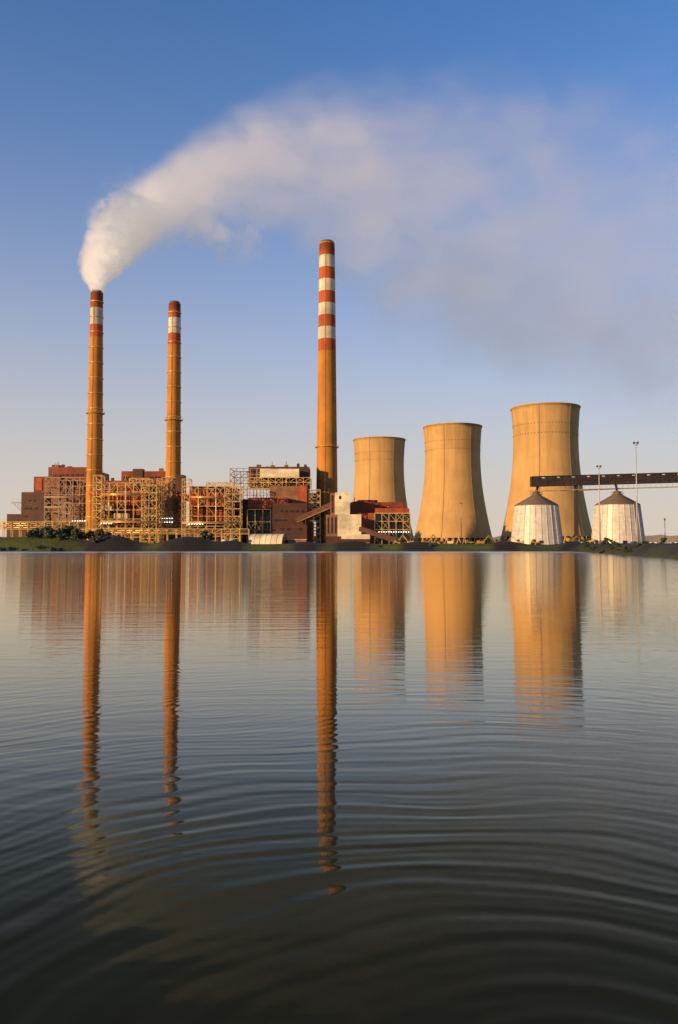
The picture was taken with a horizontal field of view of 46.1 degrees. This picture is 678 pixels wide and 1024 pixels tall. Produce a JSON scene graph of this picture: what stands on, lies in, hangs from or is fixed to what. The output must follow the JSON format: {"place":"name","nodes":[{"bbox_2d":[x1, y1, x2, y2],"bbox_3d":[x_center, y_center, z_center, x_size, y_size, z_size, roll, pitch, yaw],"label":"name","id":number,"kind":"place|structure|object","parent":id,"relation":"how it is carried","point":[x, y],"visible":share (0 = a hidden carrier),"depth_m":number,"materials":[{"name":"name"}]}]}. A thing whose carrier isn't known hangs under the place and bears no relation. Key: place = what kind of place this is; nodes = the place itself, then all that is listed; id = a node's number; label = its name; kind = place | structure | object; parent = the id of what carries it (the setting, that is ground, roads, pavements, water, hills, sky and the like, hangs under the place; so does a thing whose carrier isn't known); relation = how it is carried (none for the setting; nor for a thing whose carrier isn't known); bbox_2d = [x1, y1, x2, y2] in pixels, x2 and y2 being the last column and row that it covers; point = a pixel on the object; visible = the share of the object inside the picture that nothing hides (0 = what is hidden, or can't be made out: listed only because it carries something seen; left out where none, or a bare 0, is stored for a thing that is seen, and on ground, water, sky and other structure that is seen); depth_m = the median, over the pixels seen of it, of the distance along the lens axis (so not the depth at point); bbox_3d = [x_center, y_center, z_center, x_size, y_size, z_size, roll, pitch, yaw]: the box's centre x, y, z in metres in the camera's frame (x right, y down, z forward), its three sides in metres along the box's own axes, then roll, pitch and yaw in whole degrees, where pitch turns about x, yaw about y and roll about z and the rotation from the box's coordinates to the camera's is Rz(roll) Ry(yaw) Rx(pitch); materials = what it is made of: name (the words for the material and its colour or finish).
{"place":"outdoors","nodes":[
{"label":"outdoors","id":0,"kind":"place"},
{"bbox_2d":[0,551,677,1023],"bbox_3d":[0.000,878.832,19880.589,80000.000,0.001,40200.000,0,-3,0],"label":"pond water","id":1,"kind":"structure","parent":0,"point":[338,787],"depth_m":6.63,"materials":[{"name":"grey"}]},
{"bbox_2d":[0,535,677,560],"bbox_3d":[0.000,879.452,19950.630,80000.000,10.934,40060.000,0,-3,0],"label":"terrain","id":2,"kind":"structure","parent":0,"point":[186,543],"depth_m":381.70,"materials":[{"name":"green plant"}]},
{"bbox_2d":[85,290,104,539],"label":"chimney","id":3,"kind":"object","parent":2,"relation":"on","point":[95,413],"visible":0.95,"depth_m":600.04,"materials":[{"name":"concrete"}]},
{"bbox_2d":[0,522,249,542],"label":"pipe racks","id":4,"kind":"object","parent":2,"relation":"on","point":[112,530],"visible":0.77,"depth_m":519.64,"materials":[{"name":"metal"}]},
{"bbox_2d":[164,300,182,540],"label":"chimney","id":5,"kind":"object","parent":2,"relation":"on","point":[174,420],"visible":0.9,"depth_m":615.05,"materials":[{"name":"concrete"}]},
{"bbox_2d":[7,461,410,543],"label":"power plant","id":6,"kind":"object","parent":2,"relation":"on","point":[134,499],"visible":0.84,"depth_m":606.28,"materials":[{"name":"metal"}]},
{"bbox_2d":[221,534,306,543],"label":"storage tank","id":7,"kind":"object","parent":2,"relation":"on","point":[268,539],"visible":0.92,"depth_m":455.77,"materials":[{"name":"grey metal"}]},
{"bbox_2d":[315,239,338,542],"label":"tall chimney","id":8,"kind":"object","parent":2,"relation":"on","point":[326,476],"visible":0.98,"depth_m":653.25,"materials":[{"name":"concrete"}]},
{"bbox_2d":[0,525,677,559],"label":"bushes","id":9,"kind":"object","parent":2,"relation":"on","point":[61,533],"visible":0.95,"depth_m":384.25,"materials":[{"name":"green plant"}]},
{"bbox_2d":[295,492,403,542],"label":"conveyor transfer building","id":10,"kind":"structure","parent":2,"relation":"on","point":[343,524],"depth_m":555.37,"materials":[{"name":"metal"}]},
{"bbox_2d":[352,436,413,540],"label":"cooling tower","id":11,"kind":"structure","parent":2,"relation":"on","point":[379,468],"depth_m":974.63,"materials":[{"name":"concrete"}]},
{"bbox_2d":[413,422,493,543],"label":"cooling tower","id":12,"kind":"structure","parent":2,"relation":"on","point":[452,478],"depth_m":864.61,"materials":[{"name":"concrete"}]},
{"bbox_2d":[314,535,677,542],"bbox_3d":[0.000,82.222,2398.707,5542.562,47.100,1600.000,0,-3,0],"label":"treeline","id":13,"kind":"object","parent":2,"relation":"on","point":[654,538],"visible":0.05,"depth_m":2969.54,"materials":[{"name":"green plant"}]},
{"bbox_2d":[394,534,677,544],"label":"bushes","id":14,"kind":"object","parent":2,"relation":"on","point":[533,541],"visible":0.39,"depth_m":419.94,"materials":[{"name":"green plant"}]},
{"bbox_2d":[511,491,562,544],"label":"silo","id":15,"kind":"object","parent":2,"relation":"on","point":[536,516],"visible":0.93,"depth_m":468.78,"materials":[{"name":"white paint"}]},
{"bbox_2d":[499,402,591,542],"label":"cooling tower","id":16,"kind":"structure","parent":2,"relation":"on","point":[545,438],"depth_m":745.90,"materials":[{"name":"concrete"}]},
{"bbox_2d":[596,465,601,540],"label":"light mast","id":17,"kind":"object","parent":2,"relation":"on","point":[599,506],"visible":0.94,"depth_m":380.14,"materials":[{"name":"grey metal"}]},
{"bbox_2d":[529,472,677,540],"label":"conveyor gallery","id":18,"kind":"object","parent":2,"relation":"on","point":[537,482],"visible":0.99,"depth_m":477.32,"materials":[{"name":"metal"}]},
{"bbox_2d":[591,490,644,542],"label":"silo","id":19,"kind":"object","parent":2,"relation":"on","point":[617,516],"visible":0.75,"depth_m":462.85,"materials":[{"name":"white paint"}]},
{"bbox_2d":[633,442,638,541],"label":"light mast","id":20,"kind":"object","parent":2,"relation":"on","point":[637,443],"visible":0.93,"depth_m":350.31,"materials":[{"name":"grey metal"}]},
{"bbox_2d":[0,0,677,536],"label":"sky","id":21,"kind":"structure","parent":0,"point":[493,184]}
]}

